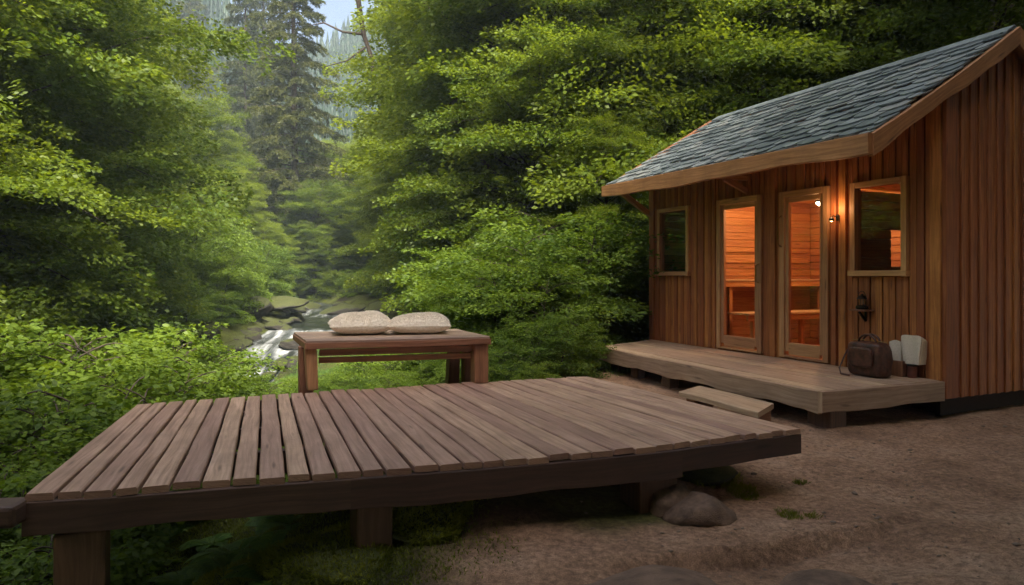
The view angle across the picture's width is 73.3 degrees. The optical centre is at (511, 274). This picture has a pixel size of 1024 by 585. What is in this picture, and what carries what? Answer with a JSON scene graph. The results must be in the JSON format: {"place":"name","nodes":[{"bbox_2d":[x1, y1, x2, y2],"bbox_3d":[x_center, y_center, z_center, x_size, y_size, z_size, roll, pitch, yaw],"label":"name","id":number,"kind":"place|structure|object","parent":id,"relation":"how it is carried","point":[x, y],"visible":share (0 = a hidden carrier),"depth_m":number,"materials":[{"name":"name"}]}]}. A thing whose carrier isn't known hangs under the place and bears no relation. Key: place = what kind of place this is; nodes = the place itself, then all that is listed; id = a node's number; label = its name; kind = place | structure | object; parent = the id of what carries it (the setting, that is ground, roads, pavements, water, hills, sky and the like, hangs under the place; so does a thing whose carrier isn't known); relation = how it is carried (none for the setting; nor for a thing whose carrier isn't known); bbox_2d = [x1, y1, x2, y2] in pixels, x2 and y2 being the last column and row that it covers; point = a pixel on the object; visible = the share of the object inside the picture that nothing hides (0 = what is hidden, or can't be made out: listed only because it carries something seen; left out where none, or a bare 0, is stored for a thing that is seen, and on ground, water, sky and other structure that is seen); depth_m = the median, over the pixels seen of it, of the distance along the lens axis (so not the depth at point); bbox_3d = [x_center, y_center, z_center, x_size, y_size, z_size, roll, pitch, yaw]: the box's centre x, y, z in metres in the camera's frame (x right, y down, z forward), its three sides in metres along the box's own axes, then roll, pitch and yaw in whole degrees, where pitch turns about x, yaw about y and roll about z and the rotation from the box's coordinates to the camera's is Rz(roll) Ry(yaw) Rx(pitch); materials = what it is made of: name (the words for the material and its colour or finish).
{"place":"outdoors","nodes":[
{"label":"outdoors","id":0,"kind":"place"},
{"bbox_2d":[226,301,361,382],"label":"stream water","id":1,"kind":"structure","parent":0,"point":[313,321],"depth_m":22.45,"materials":[{"name":"white liquid"}]},
{"bbox_2d":[221,0,383,48],"label":"sky","id":2,"kind":"structure","parent":0,"point":[336,11],"materials":[{"name":"white"}]},
{"bbox_2d":[80,24,1023,584],"bbox_3d":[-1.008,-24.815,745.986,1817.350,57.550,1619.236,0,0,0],"label":"ground","id":3,"kind":"structure","parent":0,"point":[558,544],"depth_m":3.96,"materials":[{"name":"soil"}]},
{"bbox_2d":[0,390,130,534],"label":"shrub","id":4,"kind":"object","parent":3,"relation":"on","point":[77,412],"visible":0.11,"depth_m":6.30,"materials":[{"name":"green plant"}]},
{"bbox_2d":[0,525,138,584],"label":"shrub","id":5,"kind":"object","parent":3,"relation":"on","point":[3,537],"visible":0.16,"depth_m":4.47,"materials":[{"name":"green plant"}]},
{"bbox_2d":[0,419,141,577],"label":"shrub","id":6,"kind":"object","parent":3,"relation":"on","point":[19,466],"visible":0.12,"depth_m":5.54,"materials":[{"name":"green plant"}]},
{"bbox_2d":[0,374,145,545],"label":"shrub","id":7,"kind":"object","parent":3,"relation":"on","point":[8,393],"visible":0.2,"depth_m":6.35,"materials":[{"name":"green plant"}]},
{"bbox_2d":[0,464,170,584],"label":"shrub","id":8,"kind":"object","parent":3,"relation":"on","point":[124,531],"visible":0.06,"depth_m":4.46,"materials":[{"name":"green plant"}]},
{"bbox_2d":[0,367,171,469],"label":"shrub","id":9,"kind":"object","parent":3,"relation":"on","point":[34,385],"visible":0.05,"depth_m":7.43,"materials":[{"name":"green plant"}]},
{"bbox_2d":[0,523,178,584],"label":"shrub","id":10,"kind":"object","parent":3,"relation":"on","point":[15,567],"visible":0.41,"depth_m":4.05,"materials":[{"name":"green plant"}]},
{"bbox_2d":[0,0,183,396],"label":"tree","id":11,"kind":"object","parent":3,"relation":"on","point":[21,179],"visible":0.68,"depth_m":10.92,"materials":[{"name":"green plant"}]},
{"bbox_2d":[0,314,185,455],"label":"shrub","id":12,"kind":"object","parent":3,"relation":"on","point":[8,360],"visible":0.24,"depth_m":9.10,"materials":[{"name":"green plant"}]},
{"bbox_2d":[0,443,199,584],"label":"shrub","id":13,"kind":"object","parent":3,"relation":"on","point":[33,478],"visible":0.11,"depth_m":5.06,"materials":[{"name":"green plant"}]},
{"bbox_2d":[0,322,207,452],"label":"shrub","id":14,"kind":"object","parent":3,"relation":"on","point":[42,345],"visible":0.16,"depth_m":9.09,"materials":[{"name":"green plant"}]},
{"bbox_2d":[1,303,215,447],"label":"shrub","id":15,"kind":"object","parent":3,"relation":"on","point":[64,327],"visible":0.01,"depth_m":11.26,"materials":[{"name":"green plant"}]},
{"bbox_2d":[0,0,226,337],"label":"tree","id":16,"kind":"object","parent":3,"relation":"on","point":[178,290],"visible":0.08,"depth_m":17.93,"materials":[{"name":"green plant"}]},
{"bbox_2d":[0,361,230,466],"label":"shrub","id":17,"kind":"object","parent":3,"relation":"on","point":[69,392],"visible":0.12,"depth_m":7.87,"materials":[{"name":"green plant"}]},
{"bbox_2d":[0,431,231,564],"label":"shrub","id":18,"kind":"object","parent":3,"relation":"on","point":[29,453],"visible":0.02,"depth_m":6.03,"materials":[{"name":"green plant"}]},
{"bbox_2d":[84,265,188,349],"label":"shrub","id":19,"kind":"object","parent":3,"relation":"on","point":[152,328],"visible":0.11,"depth_m":18.73,"materials":[{"name":"green plant"}]},
{"bbox_2d":[40,322,249,399],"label":"shrub","id":20,"kind":"object","parent":3,"relation":"on","point":[206,350],"visible":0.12,"depth_m":11.62,"materials":[{"name":"green plant"}]},
{"bbox_2d":[0,0,296,342],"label":"tree","id":21,"kind":"object","parent":3,"relation":"on","point":[69,77],"visible":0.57,"depth_m":13.90,"materials":[{"name":"green plant"}]},
{"bbox_2d":[44,348,258,409],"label":"shrub","id":22,"kind":"object","parent":3,"relation":"on","point":[210,386],"visible":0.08,"depth_m":8.79,"materials":[{"name":"green plant"}]},
{"bbox_2d":[97,209,220,318],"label":"shrub","id":23,"kind":"object","parent":3,"relation":"on","point":[199,247],"visible":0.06,"depth_m":21.44,"materials":[{"name":"green plant"}]},
{"bbox_2d":[122,271,203,338],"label":"shrub","id":24,"kind":"object","parent":3,"relation":"on","point":[193,286],"visible":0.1,"depth_m":20.29,"materials":[{"name":"green plant"}]},
{"bbox_2d":[141,566,200,584],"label":"fern","id":25,"kind":"object","parent":3,"relation":"on","point":[173,578],"visible":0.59,"depth_m":4.87,"materials":[{"name":"green plant"}]},
{"bbox_2d":[105,200,257,315],"bbox_3d":[-11.203,-0.371,23.355,4.900,4.186,5.288,0,0,-21],"label":"tree","id":26,"kind":"object","parent":3,"relation":"on","point":[234,238],"visible":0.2,"depth_m":22.76,"materials":[{"name":"green plant"}]},
{"bbox_2d":[145,297,224,345],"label":"shrub","id":27,"kind":"object","parent":3,"relation":"on","point":[196,318],"visible":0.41,"depth_m":19.80,"materials":[{"name":"green plant"}]},
{"bbox_2d":[171,0,220,111],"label":"conifer","id":28,"kind":"object","parent":3,"relation":"on","point":[197,5],"visible":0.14,"depth_m":77.52,"materials":[{"name":"green plant"}]},
{"bbox_2d":[164,174,237,238],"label":"tree","id":29,"kind":"object","parent":3,"relation":"on","point":[201,199],"visible":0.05,"depth_m":29.33,"materials":[{"name":"green plant"}]},
{"bbox_2d":[178,533,231,551],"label":"fern","id":30,"kind":"object","parent":3,"relation":"on","point":[219,539],"visible":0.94,"depth_m":5.75,"materials":[{"name":"green plant"}]},
{"bbox_2d":[177,554,239,581],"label":"fern","id":31,"kind":"object","parent":3,"relation":"on","point":[207,564],"visible":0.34,"depth_m":4.33,"materials":[{"name":"green plant"}]},
{"bbox_2d":[152,86,266,223],"bbox_3d":[-16.693,-4.078,34.049,8.017,10.059,8.412,0,0,18],"label":"tree","id":32,"kind":"object","parent":3,"relation":"on","point":[218,116],"visible":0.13,"depth_m":34.62,"materials":[{"name":"green plant"}]},
{"bbox_2d":[188,289,247,325],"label":"shrub","id":33,"kind":"object","parent":3,"relation":"on","point":[227,310],"visible":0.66,"depth_m":21.78,"materials":[{"name":"green plant"}]},
{"bbox_2d":[144,353,297,400],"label":"shrub","id":34,"kind":"object","parent":3,"relation":"on","point":[262,364],"visible":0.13,"depth_m":10.30,"materials":[{"name":"green plant"}]},
{"bbox_2d":[166,245,279,323],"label":"shrub","id":35,"kind":"object","parent":3,"relation":"on","point":[234,283],"visible":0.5,"depth_m":22.61,"materials":[{"name":"green plant"}]},
{"bbox_2d":[184,533,263,568],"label":"fern","id":36,"kind":"object","parent":3,"relation":"on","point":[233,547],"visible":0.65,"depth_m":4.76,"materials":[{"name":"green plant"}]},
{"bbox_2d":[171,345,277,399],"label":"shrub","id":37,"kind":"object","parent":3,"relation":"on","point":[231,358],"visible":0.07,"depth_m":12.34,"materials":[{"name":"green plant"}]},
{"bbox_2d":[186,233,272,301],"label":"shrub","id":38,"kind":"object","parent":3,"relation":"on","point":[260,288],"visible":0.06,"depth_m":25.38,"materials":[{"name":"green plant"}]},
{"bbox_2d":[192,167,274,241],"bbox_3d":[-14.104,-2.048,33.839,4.724,6.523,4.911,0,0,30],"label":"tree","id":39,"kind":"object","parent":3,"relation":"on","point":[244,178],"visible":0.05,"depth_m":33.52,"materials":[{"name":"green plant"}]},
{"bbox_2d":[195,175,278,256],"bbox_3d":[-13.636,-1.613,33.763,4.982,6.252,5.228,0,0,-20],"label":"tree","id":40,"kind":"object","parent":3,"relation":"on","point":[258,214],"visible":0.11,"depth_m":33.08,"materials":[{"name":"green plant"}]},
{"bbox_2d":[191,370,297,396],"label":"shrub","id":41,"kind":"object","parent":3,"relation":"on","point":[261,390],"visible":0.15,"depth_m":10.77,"materials":[{"name":"green plant"}]},
{"bbox_2d":[212,0,280,204],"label":"conifer","id":42,"kind":"object","parent":3,"relation":"on","point":[245,78],"visible":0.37,"depth_m":49.52,"materials":[{"name":"green plant"}]},
{"bbox_2d":[234,296,273,318],"bbox_3d":[-9.233,1.214,23.806,1.915,0.799,1.488,-11,6,-18],"label":"boulder","id":43,"kind":"object","parent":3,"relation":"on","point":[266,309],"visible":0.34,"depth_m":23.61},
{"bbox_2d":[222,0,303,222],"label":"conifer","id":44,"kind":"object","parent":3,"relation":"on","point":[263,5],"visible":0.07,"depth_m":59.68,"materials":[{"name":"green plant"}]},
{"bbox_2d":[236,223,299,294],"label":"tree","id":45,"kind":"object","parent":3,"relation":"on","point":[275,234],"visible":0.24,"depth_m":32.79,"materials":[{"name":"green plant"}]},
{"bbox_2d":[231,239,306,297],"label":"shrub","id":46,"kind":"object","parent":3,"relation":"on","point":[279,257],"visible":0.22,"depth_m":27.90,"materials":[{"name":"green plant"}]},
{"bbox_2d":[139,0,421,177],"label":"wood","id":47,"kind":"object","parent":3,"relation":"on","point":[348,43],"visible":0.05,"depth_m":105.68,"materials":[{"name":"plant"}]},
{"bbox_2d":[269,296,309,310],"bbox_3d":[-8.837,1.112,26.086,2.241,0.496,1.524,-5,10,-16],"label":"boulder","id":48,"kind":"object","parent":3,"relation":"on","point":[280,303],"visible":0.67,"depth_m":25.76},
{"bbox_2d":[231,0,354,297],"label":"conifer","id":49,"kind":"object","parent":3,"relation":"on","point":[292,121],"visible":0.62,"depth_m":37.41,"materials":[{"name":"green plant"}]},
{"bbox_2d":[284,220,348,301],"bbox_3d":[-10.251,-0.599,35.976,3.544,4.447,3.719,0,0,3],"label":"tree","id":50,"kind":"object","parent":3,"relation":"on","point":[323,274],"visible":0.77,"depth_m":35.34,"materials":[{"name":"green plant"}]},
{"bbox_2d":[265,178,370,294],"bbox_3d":[-10.617,-1.968,36.861,5.888,6.294,6.130,0,0,40],"label":"tree","id":51,"kind":"object","parent":3,"relation":"on","point":[310,207],"visible":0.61,"depth_m":36.09,"materials":[{"name":"green plant"}]},
{"bbox_2d":[242,520,395,584],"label":"moss mound","id":52,"kind":"object","parent":3,"relation":"on","point":[335,556],"visible":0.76,"depth_m":3.46,"materials":[{"name":"plant"}]},
{"bbox_2d":[277,142,374,259],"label":"tree","id":53,"kind":"object","parent":3,"relation":"on","point":[355,187],"visible":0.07,"depth_m":41.27,"materials":[{"name":"green plant"}]},
{"bbox_2d":[128,465,525,584],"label":"moss","id":54,"kind":"object","parent":3,"relation":"on","point":[195,526],"visible":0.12,"depth_m":4.28,"materials":[{"name":"plant"}]},
{"bbox_2d":[334,269,375,297],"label":"shrub","id":55,"kind":"object","parent":3,"relation":"on","point":[358,289],"visible":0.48,"depth_m":34.26,"materials":[{"name":"green plant"}]},
{"bbox_2d":[334,353,423,389],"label":"shrub","id":56,"kind":"object","parent":3,"relation":"on","point":[383,365],"visible":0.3,"depth_m":11.88,"materials":[{"name":"green plant"}]},
{"bbox_2d":[330,124,445,275],"bbox_3d":[-5.023,-4.067,35.761,8.526,8.496,8.648,0,2,-2],"label":"tree","id":57,"kind":"object","parent":3,"relation":"on","point":[370,215],"visible":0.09,"depth_m":35.17,"materials":[{"name":"green plant"}]},
{"bbox_2d":[142,348,656,538],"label":"grass","id":58,"kind":"structure","parent":3,"relation":"on","point":[320,373],"depth_m":16.15,"materials":[{"name":"green plant"}]},
{"bbox_2d":[21,376,800,584],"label":"deck","id":59,"kind":"structure","parent":3,"relation":"on","point":[598,432],"depth_m":3.96,"materials":[{"name":"brown wood"}]},
{"bbox_2d":[0,497,26,528],"bbox_3d":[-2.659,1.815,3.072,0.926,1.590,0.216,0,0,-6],"label":"side beam","id":60,"kind":"structure","parent":59,"relation":"attached to","point":[12,512],"depth_m":3.04,"materials":[{"name":"brown wood"}]},
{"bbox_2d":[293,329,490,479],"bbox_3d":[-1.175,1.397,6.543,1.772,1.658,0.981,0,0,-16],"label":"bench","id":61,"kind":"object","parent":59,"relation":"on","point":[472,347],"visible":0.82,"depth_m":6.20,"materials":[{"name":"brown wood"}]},
{"bbox_2d":[328,310,392,334],"bbox_3d":[-1.448,0.456,6.551,0.586,0.225,0.509,0,0,-17],"label":"cushion","id":62,"kind":"object","parent":61,"relation":"on","point":[364,322],"visible":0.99,"depth_m":6.37,"materials":[{"name":"beige fabric"}]},
{"bbox_2d":[386,312,450,333],"bbox_3d":[-0.896,0.464,6.649,0.608,0.208,0.489,0,0,-7],"label":"cushion","id":63,"kind":"object","parent":61,"relation":"on","point":[422,323],"visible":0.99,"depth_m":6.46,"materials":[{"name":"beige fabric"}]},
{"bbox_2d":[392,500,473,546],"bbox_3d":[-0.444,1.343,3.864,0.596,0.172,0.729,14,8,40],"label":"moss mound","id":64,"kind":"object","parent":3,"relation":"on","point":[426,524],"visible":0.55,"depth_m":3.68,"materials":[{"name":"plant"}]},
{"bbox_2d":[309,0,559,296],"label":"tree","id":65,"kind":"object","parent":3,"relation":"on","point":[379,16],"visible":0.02,"depth_m":24.93,"materials":[{"name":"green plant"}]},
{"bbox_2d":[386,245,559,368],"bbox_3d":[-0.590,0.761,13.475,3.475,2.640,4.127,0,0,10],"label":"shrub","id":66,"kind":"object","parent":3,"relation":"on","point":[415,281],"visible":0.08,"depth_m":12.66,"materials":[{"name":"green plant"}]},
{"bbox_2d":[392,209,556,310],"bbox_3d":[-0.093,0.328,16.623,5.371,4.080,6.378,0,0,-22],"label":"shrub","id":67,"kind":"object","parent":3,"relation":"on","point":[405,258],"visible":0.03,"depth_m":16.51,"materials":[{"name":"green plant"}]},
{"bbox_2d":[397,250,587,366],"bbox_3d":[-0.227,0.738,11.435,3.001,2.280,3.564,0,0,-19],"label":"shrub","id":68,"kind":"object","parent":3,"relation":"on","point":[495,275],"visible":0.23,"depth_m":10.68,"materials":[{"name":"green plant"}]},
{"bbox_2d":[460,338,544,381],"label":"shrub","id":69,"kind":"object","parent":3,"relation":"on","point":[496,352],"visible":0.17,"depth_m":9.08,"materials":[{"name":"green plant"}]},
{"bbox_2d":[424,3,589,214],"bbox_3d":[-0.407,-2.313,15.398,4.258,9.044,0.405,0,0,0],"label":"tree","id":70,"kind":"object","parent":3,"relation":"on","point":[455,100],"visible":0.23,"depth_m":15.45,"materials":[{"name":"green plant"}]},
{"bbox_2d":[392,204,648,348],"bbox_3d":[0.546,0.516,13.378,5.175,3.537,5.585,0,0,-23],"label":"shrub","id":71,"kind":"object","parent":3,"relation":"on","point":[504,225],"visible":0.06,"depth_m":12.26,"materials":[{"name":"green plant"}]},
{"bbox_2d":[358,0,691,283],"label":"tree","id":72,"kind":"object","parent":3,"relation":"on","point":[397,57],"visible":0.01,"depth_m":19.35,"materials":[{"name":"green plant"}]},
{"bbox_2d":[488,343,561,381],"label":"shrub","id":73,"kind":"object","parent":3,"relation":"on","point":[517,358],"visible":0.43,"depth_m":8.78,"materials":[{"name":"green plant"}]},
{"bbox_2d":[423,261,631,381],"bbox_3d":[0.306,0.848,10.502,3.034,2.073,3.274,0,0,15],"label":"shrub","id":74,"kind":"object","parent":3,"relation":"on","point":[526,296],"visible":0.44,"depth_m":9.78,"materials":[{"name":"green plant"}]},
{"bbox_2d":[356,0,711,324],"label":"tree","id":75,"kind":"object","parent":3,"relation":"on","point":[595,35],"visible":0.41,"depth_m":14.30,"materials":[{"name":"green plant"}]},
{"bbox_2d":[509,360,562,380],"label":"shrub","id":76,"kind":"object","parent":3,"relation":"on","point":[543,373],"visible":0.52,"depth_m":8.39,"materials":[{"name":"green plant"}]},
{"bbox_2d":[488,312,616,380],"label":"shrub","id":77,"kind":"object","parent":3,"relation":"on","point":[563,350],"visible":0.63,"depth_m":9.07,"materials":[{"name":"green plant"}]},
{"bbox_2d":[428,210,684,368],"bbox_3d":[0.703,0.386,11.401,4.315,2.760,3.633,0,0,-11],"label":"shrub","id":78,"kind":"object","parent":3,"relation":"on","point":[564,255],"visible":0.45,"depth_m":10.74,"materials":[{"name":"green plant"}]},
{"bbox_2d":[472,225,648,343],"bbox_3d":[1.341,0.598,13.462,5.008,3.171,4.640,0,0,10],"label":"shrub","id":79,"kind":"object","parent":3,"relation":"on","point":[645,334],"visible":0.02,"depth_m":12.31,"materials":[{"name":"green plant"}]},
{"bbox_2d":[488,206,648,337],"bbox_3d":[1.710,0.248,14.349,5.055,3.840,6.003,0,0,5],"label":"shrub","id":80,"kind":"object","parent":3,"relation":"on","point":[644,261],"visible":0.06,"depth_m":12.91,"materials":[{"name":"green plant"}]},
{"bbox_2d":[544,331,611,376],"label":"shrub","id":81,"kind":"object","parent":3,"relation":"on","point":[586,340],"visible":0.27,"depth_m":9.65,"materials":[{"name":"green plant"}]},
{"bbox_2d":[328,0,863,256],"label":"tree","id":82,"kind":"object","parent":3,"relation":"on","point":[434,11],"visible":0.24,"depth_m":14.88,"materials":[{"name":"green plant"}]},
{"bbox_2d":[528,110,669,341],"bbox_3d":[1.858,-0.641,13.601,3.574,4.934,3.716,0,0,-39],"label":"tree","id":83,"kind":"object","parent":3,"relation":"on","point":[608,205],"visible":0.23,"depth_m":12.90,"materials":[{"name":"green plant"}]},
{"bbox_2d":[586,564,717,584],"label":"rock slab","id":84,"kind":"object","parent":3,"relation":"on","point":[653,574],"visible":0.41,"depth_m":3.23,"materials":[{"name":"stone"}]},
{"bbox_2d":[650,479,690,517],"bbox_3d":[0.935,1.349,4.199,0.387,0.198,0.481,10,4,3],"label":"boulder","id":85,"kind":"object","parent":3,"relation":"on","point":[664,501],"visible":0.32,"depth_m":4.05,"materials":[{"name":"stone"}]},
{"bbox_2d":[405,0,966,339],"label":"tree","id":86,"kind":"object","parent":3,"relation":"on","point":[700,121],"visible":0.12,"depth_m":13.46,"materials":[{"name":"green plant"}]},
{"bbox_2d":[662,491,737,526],"bbox_3d":[1.101,1.407,4.019,0.404,0.260,0.476,0,0,38],"label":"boulder","id":87,"kind":"object","parent":3,"relation":"on","point":[693,508],"visible":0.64,"depth_m":3.88,"materials":[{"name":"stone"}]},
{"bbox_2d":[679,466,737,485],"bbox_3d":[1.323,1.395,4.764,0.461,0.173,0.435,-6,6,5],"label":"rock","id":88,"kind":"object","parent":3,"relation":"on","point":[716,476],"visible":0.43,"depth_m":4.63,"materials":[{"name":"stone"}]},
{"bbox_2d":[679,386,773,421],"bbox_3d":[2.103,1.334,6.758,0.451,0.253,1.375,0,0,-22],"label":"step","id":89,"kind":"object","parent":3,"relation":"on","point":[741,404],"visible":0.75,"depth_m":6.60,"materials":[{"name":"brown wood"}]},
{"bbox_2d":[677,469,823,520],"bbox_3d":[1.530,1.390,4.663,0.761,0.090,1.456,0,0,-37],"label":"grass patch","id":90,"kind":"object","parent":3,"relation":"on","point":[735,488],"visible":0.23,"depth_m":4.44,"materials":[{"name":"plant"}]},
{"bbox_2d":[600,339,944,427],"bbox_3d":[2.493,1.276,8.539,1.593,0.487,4.789,0,0,-24],"label":"porch","id":91,"kind":"object","parent":3,"relation":"on","point":[826,396],"visible":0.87,"depth_m":7.07,"materials":[{"name":"brown wood"}]},
{"bbox_2d":[839,333,892,377],"bbox_3d":[3.595,0.823,7.030,0.314,0.435,0.474,0,0,-23],"label":"bag","id":92,"kind":"object","parent":91,"relation":"on","point":[869,358],"visible":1,"depth_m":6.90,"materials":[{"name":"leather"}]},
{"bbox_2d":[907,364,917,377],"bbox_3d":[4.025,0.973,6.916,0.096,0.135,0.096,0,0,0],"label":"lamp base","id":93,"kind":"object","parent":91,"relation":"on","point":[912,370],"visible":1,"depth_m":6.88,"materials":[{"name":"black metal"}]},
{"bbox_2d":[901,335,926,364],"bbox_3d":[4.052,0.758,6.930,0.115,0.290,0.211,0,0,-25],"label":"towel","id":94,"kind":"object","parent":93,"relation":"on","point":[914,349],"visible":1,"depth_m":6.89,"materials":[{"name":"fabric"}]},
{"bbox_2d":[580,412,1023,584],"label":"pebbles","id":95,"kind":"object","parent":3,"relation":"on","point":[881,522],"visible":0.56,"depth_m":4.36,"materials":[{"name":"stone"}]},
{"bbox_2d":[603,0,1003,205],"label":"tree","id":96,"kind":"object","parent":3,"relation":"on","point":[693,96],"visible":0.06,"depth_m":13.35,"materials":[{"name":"green plant"}]},
{"bbox_2d":[602,25,1023,415],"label":"sauna cabin","id":97,"kind":"object","parent":3,"relation":"on","point":[909,171],"visible":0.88,"depth_m":7.51,"materials":[{"name":"brown wood"}]},
{"bbox_2d":[655,205,690,275],"bbox_3d":[2.480,-0.497,10.531,0.130,1.045,0.790,0,0,-24],"label":"window","id":98,"kind":"structure","parent":97,"relation":"in","point":[660,212],"depth_m":10.45,"materials":[{"name":"brown wood"}]},
{"bbox_2d":[716,194,762,353],"bbox_3d":[3.045,-0.003,9.241,0.159,2.055,0.844,0,0,-24],"label":"door","id":99,"kind":"structure","parent":97,"relation":"in","point":[754,345],"depth_m":9.28,"materials":[{"name":"brown wood"}]},
{"bbox_2d":[726,247,819,343],"bbox_3d":[3.988,0.305,10.187,2.100,1.420,0.886,0,0,-24],"label":"sauna bench","id":100,"kind":"object","parent":97,"relation":"on","point":[800,316],"visible":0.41,"depth_m":9.89,"materials":[{"name":"brown wood"}]},
{"bbox_2d":[777,186,829,362],"bbox_3d":[3.494,0.003,8.246,0.164,2.045,0.727,0,0,-24],"label":"door","id":101,"kind":"structure","parent":97,"relation":"in","point":[816,353],"depth_m":8.28,"materials":[{"name":"brown wood"}]},
{"bbox_2d":[847,176,909,276],"bbox_3d":[3.924,-0.492,7.352,0.130,1.035,0.699,0,0,-24],"label":"window","id":102,"kind":"structure","parent":97,"relation":"in","point":[855,188],"depth_m":7.33,"materials":[{"name":"brown wood"}]},
{"bbox_2d":[626,0,1018,128],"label":"tree","id":103,"kind":"object","parent":3,"relation":"on","point":[810,83],"depth_m":14.87,"materials":[{"name":"green plant"}]},
{"bbox_2d":[780,569,876,584],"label":"rock slab","id":104,"kind":"object","parent":3,"relation":"on","point":[817,577],"visible":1,"depth_m":3.16,"materials":[{"name":"stone"}]},
{"bbox_2d":[688,0,1023,119],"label":"tree","id":105,"kind":"object","parent":3,"relation":"on","point":[1004,9],"visible":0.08,"depth_m":13.02,"materials":[{"name":"green plant"}]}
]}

